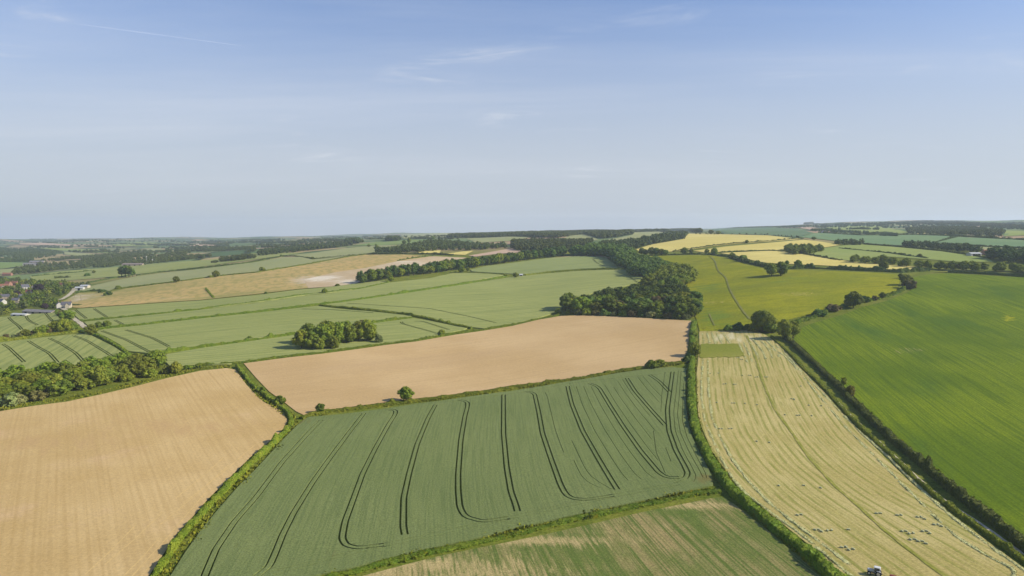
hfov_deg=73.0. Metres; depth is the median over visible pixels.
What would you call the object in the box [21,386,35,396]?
tree
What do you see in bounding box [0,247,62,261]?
woodland
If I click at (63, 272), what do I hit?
hedge
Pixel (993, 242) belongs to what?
field
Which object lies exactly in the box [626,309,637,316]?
bush
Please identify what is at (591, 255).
bare margin
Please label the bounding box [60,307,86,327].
village lane
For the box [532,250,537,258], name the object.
tree
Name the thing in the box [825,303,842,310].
bush
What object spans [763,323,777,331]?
bush
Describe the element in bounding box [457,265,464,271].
tree
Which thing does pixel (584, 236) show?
hill field
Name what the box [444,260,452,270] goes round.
tree
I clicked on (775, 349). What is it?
hay windrow
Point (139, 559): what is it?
wheel mark
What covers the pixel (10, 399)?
bush
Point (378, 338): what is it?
bush
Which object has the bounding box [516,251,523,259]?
tree
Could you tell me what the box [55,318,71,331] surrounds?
tree
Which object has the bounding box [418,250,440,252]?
hill field
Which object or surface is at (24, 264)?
farm barn
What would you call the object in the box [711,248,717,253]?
tree
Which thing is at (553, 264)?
pale field
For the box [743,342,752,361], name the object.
hay windrow
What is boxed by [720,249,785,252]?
hedge
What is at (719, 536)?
weedy field
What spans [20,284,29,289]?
house
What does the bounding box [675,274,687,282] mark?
tree
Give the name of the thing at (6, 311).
village trees
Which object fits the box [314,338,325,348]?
tree
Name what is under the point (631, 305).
tree
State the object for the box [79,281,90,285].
woodland
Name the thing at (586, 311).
bush
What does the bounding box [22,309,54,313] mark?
long barn
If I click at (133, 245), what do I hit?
valley field
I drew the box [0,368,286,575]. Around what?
bare field
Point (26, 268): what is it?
woodland
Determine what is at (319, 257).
hedge
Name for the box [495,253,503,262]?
tree
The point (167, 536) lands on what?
wheel mark
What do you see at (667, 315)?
bush
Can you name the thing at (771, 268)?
tree
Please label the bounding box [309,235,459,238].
distant trees
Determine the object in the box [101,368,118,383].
tree
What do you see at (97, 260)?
woodland
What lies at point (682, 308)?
tree
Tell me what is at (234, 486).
rough grass
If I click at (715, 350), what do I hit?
grass patch
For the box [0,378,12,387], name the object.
tree
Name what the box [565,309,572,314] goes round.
bush
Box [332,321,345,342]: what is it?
tree
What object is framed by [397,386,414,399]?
tree
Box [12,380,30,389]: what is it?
tree
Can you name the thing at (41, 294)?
village trees
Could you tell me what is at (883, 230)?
field
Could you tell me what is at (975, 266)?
woodland
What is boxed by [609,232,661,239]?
hill field
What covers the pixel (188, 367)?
bush
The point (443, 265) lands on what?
tree
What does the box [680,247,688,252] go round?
tree
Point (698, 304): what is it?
tree
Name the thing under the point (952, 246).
woodland
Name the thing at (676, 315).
bush
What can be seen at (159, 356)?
tree
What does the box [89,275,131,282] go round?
hedge
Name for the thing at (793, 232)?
field
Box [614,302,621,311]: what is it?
tree
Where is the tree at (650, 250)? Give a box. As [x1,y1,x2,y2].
[648,247,654,254]
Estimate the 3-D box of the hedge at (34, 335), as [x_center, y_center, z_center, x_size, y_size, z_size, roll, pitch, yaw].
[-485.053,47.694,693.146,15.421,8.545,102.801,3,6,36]
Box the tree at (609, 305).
[603,296,616,311]
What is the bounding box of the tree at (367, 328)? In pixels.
[357,319,376,340]
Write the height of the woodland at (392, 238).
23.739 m
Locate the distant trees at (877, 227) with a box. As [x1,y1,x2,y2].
[797,222,1023,229]
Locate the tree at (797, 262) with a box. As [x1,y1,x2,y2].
[794,260,802,265]
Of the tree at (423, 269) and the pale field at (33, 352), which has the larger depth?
the tree at (423, 269)
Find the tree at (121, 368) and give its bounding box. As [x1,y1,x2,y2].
[114,363,129,376]
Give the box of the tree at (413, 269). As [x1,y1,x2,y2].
[411,264,416,274]
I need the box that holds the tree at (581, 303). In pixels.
[572,296,592,309]
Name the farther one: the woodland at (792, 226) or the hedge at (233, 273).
the woodland at (792, 226)
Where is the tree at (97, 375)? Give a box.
[83,363,111,385]
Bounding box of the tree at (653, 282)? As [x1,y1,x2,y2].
[646,279,658,286]
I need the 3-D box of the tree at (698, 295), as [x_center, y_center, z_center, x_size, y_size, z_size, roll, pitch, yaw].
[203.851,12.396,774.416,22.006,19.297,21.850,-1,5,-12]
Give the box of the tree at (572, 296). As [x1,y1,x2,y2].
[564,292,576,308]
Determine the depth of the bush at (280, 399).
443.03 m
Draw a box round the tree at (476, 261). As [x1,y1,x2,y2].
[471,258,479,265]
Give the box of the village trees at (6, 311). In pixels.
[0,277,70,313]
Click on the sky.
(119, 118)
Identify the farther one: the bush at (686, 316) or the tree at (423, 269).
the tree at (423, 269)
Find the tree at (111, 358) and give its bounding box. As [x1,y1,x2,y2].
[102,355,117,363]
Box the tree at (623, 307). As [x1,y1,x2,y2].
[618,303,629,310]
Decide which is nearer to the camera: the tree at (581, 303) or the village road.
the tree at (581, 303)
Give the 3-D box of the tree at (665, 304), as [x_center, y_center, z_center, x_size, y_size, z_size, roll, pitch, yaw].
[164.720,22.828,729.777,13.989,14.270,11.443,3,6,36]
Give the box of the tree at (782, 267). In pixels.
[776,261,788,274]
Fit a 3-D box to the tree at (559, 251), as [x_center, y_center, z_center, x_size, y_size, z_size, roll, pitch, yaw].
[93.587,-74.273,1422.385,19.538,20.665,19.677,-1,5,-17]
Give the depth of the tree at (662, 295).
766.95 m
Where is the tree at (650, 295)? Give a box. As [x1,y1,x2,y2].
[643,293,657,299]
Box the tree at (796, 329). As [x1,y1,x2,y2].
[789,321,801,337]
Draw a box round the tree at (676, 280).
[668,277,682,283]
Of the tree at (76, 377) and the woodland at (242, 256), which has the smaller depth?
the tree at (76, 377)
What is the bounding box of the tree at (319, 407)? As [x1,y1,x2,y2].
[315,403,324,411]
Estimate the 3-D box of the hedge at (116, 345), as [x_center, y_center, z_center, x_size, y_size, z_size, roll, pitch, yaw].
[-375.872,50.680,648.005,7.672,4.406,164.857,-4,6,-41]
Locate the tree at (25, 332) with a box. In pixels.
[20,329,30,335]
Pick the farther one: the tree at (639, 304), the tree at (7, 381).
the tree at (639, 304)
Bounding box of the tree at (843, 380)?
[841,377,846,385]
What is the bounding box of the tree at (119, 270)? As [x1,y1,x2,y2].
[117,266,121,275]
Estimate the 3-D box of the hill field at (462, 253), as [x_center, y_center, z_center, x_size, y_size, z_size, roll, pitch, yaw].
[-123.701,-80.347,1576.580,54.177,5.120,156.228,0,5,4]
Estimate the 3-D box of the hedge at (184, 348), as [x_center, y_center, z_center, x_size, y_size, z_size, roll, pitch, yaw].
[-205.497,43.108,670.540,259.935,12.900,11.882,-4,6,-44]
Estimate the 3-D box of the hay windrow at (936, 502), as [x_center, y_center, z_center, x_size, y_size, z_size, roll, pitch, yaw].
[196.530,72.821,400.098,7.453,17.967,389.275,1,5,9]
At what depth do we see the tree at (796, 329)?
607.60 m
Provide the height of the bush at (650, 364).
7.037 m
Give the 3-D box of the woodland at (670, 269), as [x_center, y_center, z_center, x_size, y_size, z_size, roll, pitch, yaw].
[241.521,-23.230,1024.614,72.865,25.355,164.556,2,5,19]
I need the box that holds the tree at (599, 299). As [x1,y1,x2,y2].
[594,296,606,309]
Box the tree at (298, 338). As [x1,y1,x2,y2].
[291,329,309,347]
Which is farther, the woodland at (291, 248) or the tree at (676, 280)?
the woodland at (291, 248)
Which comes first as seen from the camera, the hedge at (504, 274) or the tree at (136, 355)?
the tree at (136, 355)
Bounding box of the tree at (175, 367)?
[170,360,182,372]
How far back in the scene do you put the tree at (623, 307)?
753.01 m
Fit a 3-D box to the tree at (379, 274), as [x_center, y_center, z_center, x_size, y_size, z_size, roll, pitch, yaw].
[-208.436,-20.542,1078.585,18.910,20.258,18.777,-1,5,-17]
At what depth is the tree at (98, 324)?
731.40 m
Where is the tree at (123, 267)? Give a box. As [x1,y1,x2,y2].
[121,265,126,276]
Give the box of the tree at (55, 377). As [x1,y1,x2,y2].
[45,373,63,385]
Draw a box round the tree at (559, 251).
[555,247,562,255]
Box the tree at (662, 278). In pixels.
[657,276,667,281]
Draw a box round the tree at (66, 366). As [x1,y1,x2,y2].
[55,363,76,372]
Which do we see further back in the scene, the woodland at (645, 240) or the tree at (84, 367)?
the woodland at (645, 240)
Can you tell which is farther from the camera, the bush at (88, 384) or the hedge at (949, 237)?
the hedge at (949, 237)
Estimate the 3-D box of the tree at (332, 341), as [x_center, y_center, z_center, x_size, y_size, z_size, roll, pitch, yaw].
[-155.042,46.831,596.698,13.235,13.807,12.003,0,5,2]
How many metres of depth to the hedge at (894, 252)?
1205.67 m
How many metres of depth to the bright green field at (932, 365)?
510.77 m
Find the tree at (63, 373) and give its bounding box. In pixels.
[58,371,67,375]
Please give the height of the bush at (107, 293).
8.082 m
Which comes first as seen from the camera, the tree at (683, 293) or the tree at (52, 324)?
the tree at (52, 324)
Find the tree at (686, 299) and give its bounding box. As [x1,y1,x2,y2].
[675,296,692,303]
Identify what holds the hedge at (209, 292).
on the ground at (850, 408)
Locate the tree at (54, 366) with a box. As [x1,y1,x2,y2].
[46,361,59,371]
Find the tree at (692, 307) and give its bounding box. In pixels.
[687,303,698,317]
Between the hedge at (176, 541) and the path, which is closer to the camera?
the hedge at (176, 541)
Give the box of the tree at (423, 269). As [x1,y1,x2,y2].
[419,265,427,274]
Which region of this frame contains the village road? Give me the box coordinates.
[58,288,74,299]
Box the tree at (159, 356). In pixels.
[145,349,166,368]
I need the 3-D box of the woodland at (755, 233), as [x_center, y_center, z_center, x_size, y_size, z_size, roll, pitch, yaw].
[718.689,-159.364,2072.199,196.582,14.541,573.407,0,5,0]
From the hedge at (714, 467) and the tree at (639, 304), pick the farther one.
the tree at (639, 304)
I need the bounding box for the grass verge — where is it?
[770,335,1023,563]
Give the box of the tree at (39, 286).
[32,284,44,291]
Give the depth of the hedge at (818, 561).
249.62 m
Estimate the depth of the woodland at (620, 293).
822.23 m
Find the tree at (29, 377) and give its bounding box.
[11,371,40,385]
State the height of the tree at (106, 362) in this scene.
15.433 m
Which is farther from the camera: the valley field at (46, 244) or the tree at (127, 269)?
the valley field at (46, 244)
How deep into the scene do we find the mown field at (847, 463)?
324.02 m
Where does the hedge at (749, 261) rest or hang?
on the ground at (850, 408)
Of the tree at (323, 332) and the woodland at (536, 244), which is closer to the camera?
the tree at (323, 332)
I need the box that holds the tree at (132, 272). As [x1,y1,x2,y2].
[129,268,135,276]
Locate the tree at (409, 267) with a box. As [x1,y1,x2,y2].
[406,264,411,275]
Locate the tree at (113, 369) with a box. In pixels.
[106,365,118,380]
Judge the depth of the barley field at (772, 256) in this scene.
1115.54 m
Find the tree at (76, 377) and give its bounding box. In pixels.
[72,373,84,387]
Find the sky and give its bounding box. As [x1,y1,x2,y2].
[0,0,1023,238]
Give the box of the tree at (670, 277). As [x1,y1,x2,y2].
[665,275,683,282]
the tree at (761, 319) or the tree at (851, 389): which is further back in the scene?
the tree at (761, 319)
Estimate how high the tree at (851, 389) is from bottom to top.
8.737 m
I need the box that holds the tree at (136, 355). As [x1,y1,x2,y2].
[129,353,141,356]
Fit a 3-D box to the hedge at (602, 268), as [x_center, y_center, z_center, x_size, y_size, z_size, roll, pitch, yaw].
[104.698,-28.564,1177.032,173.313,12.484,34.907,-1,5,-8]
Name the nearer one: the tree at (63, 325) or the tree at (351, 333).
the tree at (351, 333)
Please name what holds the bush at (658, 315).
on the ground at (850, 408)
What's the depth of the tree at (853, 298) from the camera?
709.36 m
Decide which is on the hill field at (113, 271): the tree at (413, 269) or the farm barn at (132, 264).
the farm barn at (132, 264)
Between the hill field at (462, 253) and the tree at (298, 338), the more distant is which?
the hill field at (462, 253)
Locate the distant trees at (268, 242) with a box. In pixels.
[0,238,363,252]
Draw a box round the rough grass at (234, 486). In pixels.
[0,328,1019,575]
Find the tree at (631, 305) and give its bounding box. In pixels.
[626,299,638,309]
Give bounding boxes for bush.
[0,391,19,406]
[15,394,28,403]
[28,390,48,400]
[46,383,68,396]
[76,377,95,389]
[103,291,112,295]
[117,372,135,381]
[141,369,158,377]
[159,365,170,373]
[184,365,192,368]
[256,386,265,391]
[275,395,285,403]
[374,334,382,342]
[554,308,561,313]
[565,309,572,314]
[573,309,581,314]
[581,308,592,314]
[591,310,599,315]
[600,309,610,315]
[618,310,628,316]
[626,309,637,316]
[637,311,645,317]
[644,360,659,368]
[645,310,655,317]
[655,313,662,317]
[655,359,665,366]
[662,312,672,318]
[672,312,682,318]
[681,356,689,362]
[682,313,690,318]
[688,330,697,335]
[723,324,733,330]
[731,322,743,330]
[743,324,749,329]
[748,323,761,331]
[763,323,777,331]
[811,309,827,315]
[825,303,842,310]
[862,296,870,302]
[901,280,916,288]
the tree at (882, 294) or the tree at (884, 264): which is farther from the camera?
the tree at (884, 264)
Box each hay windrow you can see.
[700,360,853,575]
[706,360,849,564]
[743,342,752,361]
[747,340,759,358]
[752,338,766,358]
[756,337,772,357]
[760,336,780,356]
[769,348,1016,575]
[776,345,1023,570]
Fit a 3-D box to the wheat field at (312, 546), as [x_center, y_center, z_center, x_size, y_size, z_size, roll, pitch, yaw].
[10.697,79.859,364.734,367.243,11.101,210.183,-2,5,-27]
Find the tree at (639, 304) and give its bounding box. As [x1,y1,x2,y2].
[635,300,645,311]
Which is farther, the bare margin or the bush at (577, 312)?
the bare margin
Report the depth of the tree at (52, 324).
712.15 m
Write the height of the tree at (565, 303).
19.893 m
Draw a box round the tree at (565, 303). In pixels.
[559,295,571,310]
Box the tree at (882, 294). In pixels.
[878,292,886,297]
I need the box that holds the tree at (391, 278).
[388,275,394,280]
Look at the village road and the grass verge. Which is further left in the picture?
the village road
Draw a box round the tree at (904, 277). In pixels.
[899,274,913,282]
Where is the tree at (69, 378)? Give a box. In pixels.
[62,375,72,382]
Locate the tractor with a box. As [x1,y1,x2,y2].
[867,565,881,575]
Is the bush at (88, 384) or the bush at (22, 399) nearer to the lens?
the bush at (22, 399)
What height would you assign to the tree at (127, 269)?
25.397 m
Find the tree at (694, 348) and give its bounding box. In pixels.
[688,342,700,355]
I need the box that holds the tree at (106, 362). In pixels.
[89,358,117,366]
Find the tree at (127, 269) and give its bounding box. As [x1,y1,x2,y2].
[125,266,131,276]
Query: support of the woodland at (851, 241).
on the field at (836, 252)
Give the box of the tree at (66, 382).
[55,379,74,392]
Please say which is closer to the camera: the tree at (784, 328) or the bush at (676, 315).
the tree at (784, 328)
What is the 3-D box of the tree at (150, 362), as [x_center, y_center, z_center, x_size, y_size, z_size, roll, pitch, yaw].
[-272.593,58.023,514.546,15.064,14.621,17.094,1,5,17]
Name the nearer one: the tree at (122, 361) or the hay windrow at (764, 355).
the tree at (122, 361)
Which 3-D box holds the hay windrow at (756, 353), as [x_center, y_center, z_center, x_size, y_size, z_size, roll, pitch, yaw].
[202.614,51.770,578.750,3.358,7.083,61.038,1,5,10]
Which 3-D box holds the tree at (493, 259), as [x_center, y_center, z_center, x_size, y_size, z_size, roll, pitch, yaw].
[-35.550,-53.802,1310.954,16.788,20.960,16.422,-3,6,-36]
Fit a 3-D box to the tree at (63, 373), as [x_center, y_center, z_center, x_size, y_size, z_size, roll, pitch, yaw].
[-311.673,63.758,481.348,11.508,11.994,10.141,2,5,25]
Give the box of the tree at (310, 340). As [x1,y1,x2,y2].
[303,331,318,347]
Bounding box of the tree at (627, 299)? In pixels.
[622,296,632,303]
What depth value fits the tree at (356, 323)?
625.25 m
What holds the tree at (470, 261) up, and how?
on the ground at (850, 408)
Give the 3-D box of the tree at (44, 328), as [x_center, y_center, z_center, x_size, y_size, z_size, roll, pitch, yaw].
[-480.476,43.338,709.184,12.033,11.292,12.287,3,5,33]
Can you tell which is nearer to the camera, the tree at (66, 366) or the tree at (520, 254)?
the tree at (66, 366)
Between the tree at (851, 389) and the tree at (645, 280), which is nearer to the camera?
the tree at (851, 389)
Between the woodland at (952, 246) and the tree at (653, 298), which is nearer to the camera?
the tree at (653, 298)
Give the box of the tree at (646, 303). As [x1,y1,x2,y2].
[639,297,652,312]
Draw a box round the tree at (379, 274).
[375,268,383,280]
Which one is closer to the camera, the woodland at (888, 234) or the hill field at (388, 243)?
the woodland at (888, 234)
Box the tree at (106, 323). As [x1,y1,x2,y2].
[102,320,111,325]
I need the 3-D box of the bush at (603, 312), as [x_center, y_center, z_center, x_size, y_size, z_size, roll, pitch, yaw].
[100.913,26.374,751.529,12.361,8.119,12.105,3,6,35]
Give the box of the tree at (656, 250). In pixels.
[652,248,658,253]
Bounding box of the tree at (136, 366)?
[125,356,146,376]
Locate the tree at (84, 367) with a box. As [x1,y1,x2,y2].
[80,365,90,369]
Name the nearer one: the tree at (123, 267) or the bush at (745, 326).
the bush at (745, 326)
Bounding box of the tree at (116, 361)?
[112,358,121,365]
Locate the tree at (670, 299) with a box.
[663,296,674,305]
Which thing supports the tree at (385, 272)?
on the ground at (850, 408)
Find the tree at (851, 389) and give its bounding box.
[845,385,855,396]
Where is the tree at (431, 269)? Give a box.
[427,266,434,273]
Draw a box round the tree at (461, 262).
[456,259,464,266]
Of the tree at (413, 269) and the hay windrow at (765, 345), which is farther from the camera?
the tree at (413, 269)
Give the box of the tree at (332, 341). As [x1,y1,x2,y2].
[325,335,339,348]
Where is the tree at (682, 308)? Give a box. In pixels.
[671,303,689,314]
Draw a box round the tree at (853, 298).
[843,291,864,307]
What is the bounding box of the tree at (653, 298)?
[651,296,662,301]
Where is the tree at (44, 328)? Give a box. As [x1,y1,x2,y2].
[37,325,48,332]
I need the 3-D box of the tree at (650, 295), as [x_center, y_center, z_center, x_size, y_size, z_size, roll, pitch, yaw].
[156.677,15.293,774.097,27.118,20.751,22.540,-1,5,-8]
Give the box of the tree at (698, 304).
[690,300,702,315]
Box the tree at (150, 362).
[141,356,157,369]
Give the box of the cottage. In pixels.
[60,300,71,308]
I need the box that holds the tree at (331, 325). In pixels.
[326,321,338,335]
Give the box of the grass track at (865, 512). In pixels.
[746,335,945,575]
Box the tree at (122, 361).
[117,356,135,366]
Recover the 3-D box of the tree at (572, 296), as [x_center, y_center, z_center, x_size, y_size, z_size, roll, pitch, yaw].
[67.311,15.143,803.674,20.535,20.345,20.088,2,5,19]
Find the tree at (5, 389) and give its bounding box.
[0,383,14,397]
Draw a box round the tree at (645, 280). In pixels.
[640,277,652,284]
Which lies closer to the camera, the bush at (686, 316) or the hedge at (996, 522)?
the hedge at (996, 522)
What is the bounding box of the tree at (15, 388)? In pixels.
[12,382,26,393]
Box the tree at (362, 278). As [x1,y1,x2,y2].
[359,274,366,282]
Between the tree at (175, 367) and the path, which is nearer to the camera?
the tree at (175, 367)
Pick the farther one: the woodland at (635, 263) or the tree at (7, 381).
the woodland at (635, 263)
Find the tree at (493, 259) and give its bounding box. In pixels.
[489,254,497,264]
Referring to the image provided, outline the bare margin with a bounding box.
[565,255,609,257]
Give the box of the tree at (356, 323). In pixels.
[352,321,362,340]
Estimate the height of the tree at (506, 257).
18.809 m
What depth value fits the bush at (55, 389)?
456.59 m
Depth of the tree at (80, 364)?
507.71 m
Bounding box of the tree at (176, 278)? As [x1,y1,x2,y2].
[172,276,179,281]
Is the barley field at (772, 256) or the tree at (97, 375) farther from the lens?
the barley field at (772, 256)
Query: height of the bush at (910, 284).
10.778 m
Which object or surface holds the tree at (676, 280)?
on the ground at (850, 408)
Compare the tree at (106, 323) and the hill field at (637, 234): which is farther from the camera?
the hill field at (637, 234)
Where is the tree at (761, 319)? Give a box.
[750,309,777,330]
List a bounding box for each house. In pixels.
[0,293,9,298]
[2,273,12,275]
[11,297,19,302]
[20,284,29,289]
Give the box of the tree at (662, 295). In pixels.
[658,293,672,298]
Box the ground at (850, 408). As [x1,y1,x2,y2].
[0,220,1023,575]
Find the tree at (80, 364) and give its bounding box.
[76,361,90,367]
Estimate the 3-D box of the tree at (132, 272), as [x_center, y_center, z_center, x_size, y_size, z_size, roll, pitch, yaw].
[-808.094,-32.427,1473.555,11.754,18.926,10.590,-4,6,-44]
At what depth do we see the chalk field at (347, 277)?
1172.77 m
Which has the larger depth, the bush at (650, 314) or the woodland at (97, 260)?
the woodland at (97, 260)
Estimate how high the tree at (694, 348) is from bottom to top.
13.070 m
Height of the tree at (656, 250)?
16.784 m
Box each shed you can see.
[10,313,30,315]
[75,287,84,290]
[966,252,981,255]
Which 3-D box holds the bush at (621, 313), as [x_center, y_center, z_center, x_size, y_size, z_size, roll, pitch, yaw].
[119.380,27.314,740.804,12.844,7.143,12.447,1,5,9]
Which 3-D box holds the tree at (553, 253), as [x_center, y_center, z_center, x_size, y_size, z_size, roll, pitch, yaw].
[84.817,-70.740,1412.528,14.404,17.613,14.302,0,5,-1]
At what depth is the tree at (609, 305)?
760.81 m
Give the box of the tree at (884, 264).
[878,261,888,268]
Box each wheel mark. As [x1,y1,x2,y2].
[85,525,135,573]
[105,512,162,563]
[123,537,159,575]
[132,493,204,575]
[141,533,175,575]
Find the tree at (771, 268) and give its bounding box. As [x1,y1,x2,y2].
[764,263,777,275]
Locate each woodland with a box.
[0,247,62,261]
[0,352,128,377]
[11,264,57,273]
[37,249,171,269]
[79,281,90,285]
[128,245,256,263]
[219,253,256,261]
[257,241,352,254]
[344,237,360,242]
[355,245,572,280]
[375,238,506,252]
[385,235,400,240]
[446,228,702,237]
[510,237,593,250]
[569,241,636,265]
[581,281,690,300]
[601,230,688,248]
[622,252,672,276]
[644,262,698,281]
[695,233,798,237]
[729,226,776,227]
[777,225,806,227]
[783,243,824,253]
[810,228,886,233]
[834,238,864,244]
[850,254,1023,272]
[853,220,1023,229]
[879,232,898,235]
[901,240,982,251]
[905,225,1005,236]
[984,245,1023,261]
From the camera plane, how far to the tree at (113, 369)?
493.74 m
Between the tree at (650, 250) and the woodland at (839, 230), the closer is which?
the tree at (650, 250)
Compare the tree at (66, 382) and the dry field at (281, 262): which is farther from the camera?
the dry field at (281, 262)
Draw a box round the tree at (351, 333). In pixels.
[343,323,357,341]
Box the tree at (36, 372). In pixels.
[28,370,41,374]
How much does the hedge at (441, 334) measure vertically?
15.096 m
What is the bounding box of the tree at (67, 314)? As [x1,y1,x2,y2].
[59,310,75,318]
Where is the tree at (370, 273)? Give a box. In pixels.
[364,269,376,281]
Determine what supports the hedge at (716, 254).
on the ground at (850, 408)
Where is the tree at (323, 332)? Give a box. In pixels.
[312,323,333,340]
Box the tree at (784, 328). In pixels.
[776,318,791,337]
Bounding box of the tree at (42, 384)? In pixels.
[31,378,51,390]
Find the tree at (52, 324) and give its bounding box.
[47,320,57,331]
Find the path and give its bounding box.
[710,256,749,318]
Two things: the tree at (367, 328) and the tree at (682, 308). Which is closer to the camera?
the tree at (367, 328)
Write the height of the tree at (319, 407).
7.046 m
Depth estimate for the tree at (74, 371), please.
478.45 m
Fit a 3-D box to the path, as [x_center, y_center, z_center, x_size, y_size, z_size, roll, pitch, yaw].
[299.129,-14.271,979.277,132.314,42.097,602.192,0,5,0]
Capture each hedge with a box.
[0,329,78,341]
[32,270,91,275]
[54,275,70,278]
[54,309,84,333]
[75,288,106,292]
[79,281,389,321]
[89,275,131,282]
[90,333,130,354]
[97,275,506,329]
[116,254,365,288]
[136,255,282,275]
[150,363,293,575]
[161,316,411,353]
[184,313,559,366]
[205,287,214,297]
[283,253,363,258]
[299,361,685,419]
[319,304,472,328]
[324,488,721,575]
[367,252,454,255]
[397,255,433,260]
[453,271,507,275]
[525,267,624,275]
[648,253,727,256]
[672,237,802,251]
[686,320,739,491]
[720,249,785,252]
[728,254,766,266]
[728,488,849,575]
[782,336,1023,552]
[788,263,930,272]
[794,286,906,323]
[799,252,842,259]
[818,231,1023,239]
[839,247,926,257]
[863,243,989,258]
[935,235,959,242]
[948,269,1023,276]
[958,243,1023,247]
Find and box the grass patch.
[699,343,744,357]
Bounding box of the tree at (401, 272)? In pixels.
[397,268,404,275]
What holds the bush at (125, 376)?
on the ground at (850, 408)
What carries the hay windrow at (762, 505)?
on the mown field at (847, 463)
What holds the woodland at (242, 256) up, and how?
on the hill field at (113, 271)
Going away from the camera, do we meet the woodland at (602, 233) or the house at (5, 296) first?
the house at (5, 296)
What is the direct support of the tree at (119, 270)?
on the ground at (850, 408)
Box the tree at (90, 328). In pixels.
[83,323,97,333]
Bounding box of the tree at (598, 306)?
[590,302,603,311]
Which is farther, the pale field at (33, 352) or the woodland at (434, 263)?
the woodland at (434, 263)
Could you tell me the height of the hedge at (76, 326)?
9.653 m
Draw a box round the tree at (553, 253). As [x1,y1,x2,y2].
[551,249,556,256]
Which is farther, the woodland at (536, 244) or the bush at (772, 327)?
the woodland at (536, 244)
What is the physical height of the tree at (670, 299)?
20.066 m
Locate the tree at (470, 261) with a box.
[464,257,473,266]
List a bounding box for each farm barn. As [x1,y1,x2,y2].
[23,263,38,265]
[122,263,144,265]
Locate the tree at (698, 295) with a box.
[690,291,702,300]
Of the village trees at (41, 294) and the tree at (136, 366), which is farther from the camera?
the village trees at (41, 294)
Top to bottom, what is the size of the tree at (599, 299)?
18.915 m
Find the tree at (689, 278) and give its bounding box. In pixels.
[683,274,691,281]
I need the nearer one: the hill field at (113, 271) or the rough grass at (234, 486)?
the rough grass at (234, 486)
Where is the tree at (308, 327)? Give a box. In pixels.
[299,323,314,331]
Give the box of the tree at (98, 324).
[95,321,102,327]
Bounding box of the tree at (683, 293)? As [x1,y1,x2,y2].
[677,291,689,296]
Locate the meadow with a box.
[649,255,900,330]
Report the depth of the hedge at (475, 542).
259.80 m
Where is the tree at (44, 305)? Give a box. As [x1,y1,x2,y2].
[40,303,48,308]
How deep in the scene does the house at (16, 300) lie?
1107.35 m
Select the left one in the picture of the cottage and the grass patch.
the cottage
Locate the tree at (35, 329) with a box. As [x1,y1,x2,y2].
[32,326,42,332]
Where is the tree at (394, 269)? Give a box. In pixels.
[392,266,397,277]
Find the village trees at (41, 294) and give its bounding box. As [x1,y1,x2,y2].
[0,278,74,309]
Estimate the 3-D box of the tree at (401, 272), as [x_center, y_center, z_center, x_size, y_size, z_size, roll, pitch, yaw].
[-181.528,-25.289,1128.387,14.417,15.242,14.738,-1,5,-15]
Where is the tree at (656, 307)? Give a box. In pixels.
[648,301,665,314]
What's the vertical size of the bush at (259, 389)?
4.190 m
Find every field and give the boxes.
[0,262,22,268]
[0,268,13,273]
[0,312,74,337]
[0,333,120,370]
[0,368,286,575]
[19,243,76,245]
[29,252,305,280]
[33,247,110,252]
[63,255,429,307]
[64,252,93,255]
[71,280,386,321]
[81,255,351,290]
[84,273,503,325]
[95,306,411,353]
[110,242,160,245]
[165,318,466,366]
[170,367,712,575]
[244,315,690,414]
[287,245,396,258]
[304,256,463,287]
[326,270,642,328]
[353,239,429,245]
[364,497,818,575]
[401,233,448,238]
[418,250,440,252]
[448,251,471,254]
[468,236,528,242]
[468,248,522,255]
[470,256,624,274]
[566,234,597,240]
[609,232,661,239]
[637,234,794,251]
[695,240,838,251]
[697,330,1023,575]
[712,227,812,236]
[724,251,923,268]
[793,273,1023,533]
[801,233,948,244]
[810,244,992,261]
[826,226,907,232]
[940,237,1023,246]
[1004,230,1023,235]
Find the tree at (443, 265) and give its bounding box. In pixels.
[436,260,448,269]
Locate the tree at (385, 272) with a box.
[383,270,387,279]
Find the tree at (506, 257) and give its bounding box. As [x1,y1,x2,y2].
[503,254,509,262]
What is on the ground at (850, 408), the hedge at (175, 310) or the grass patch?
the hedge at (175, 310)
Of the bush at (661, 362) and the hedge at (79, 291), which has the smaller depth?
the bush at (661, 362)
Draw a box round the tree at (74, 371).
[67,368,84,377]
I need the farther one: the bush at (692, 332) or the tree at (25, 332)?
the tree at (25, 332)
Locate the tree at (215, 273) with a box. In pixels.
[212,270,219,276]
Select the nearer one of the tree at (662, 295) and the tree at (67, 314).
the tree at (662, 295)
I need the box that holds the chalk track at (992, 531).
[839,402,1023,554]
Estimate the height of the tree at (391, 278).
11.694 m
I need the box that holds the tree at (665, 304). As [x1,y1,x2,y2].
[664,303,673,312]
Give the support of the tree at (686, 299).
on the ground at (850, 408)
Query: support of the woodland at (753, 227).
on the ground at (850, 408)
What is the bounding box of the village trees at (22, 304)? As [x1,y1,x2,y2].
[0,277,79,314]

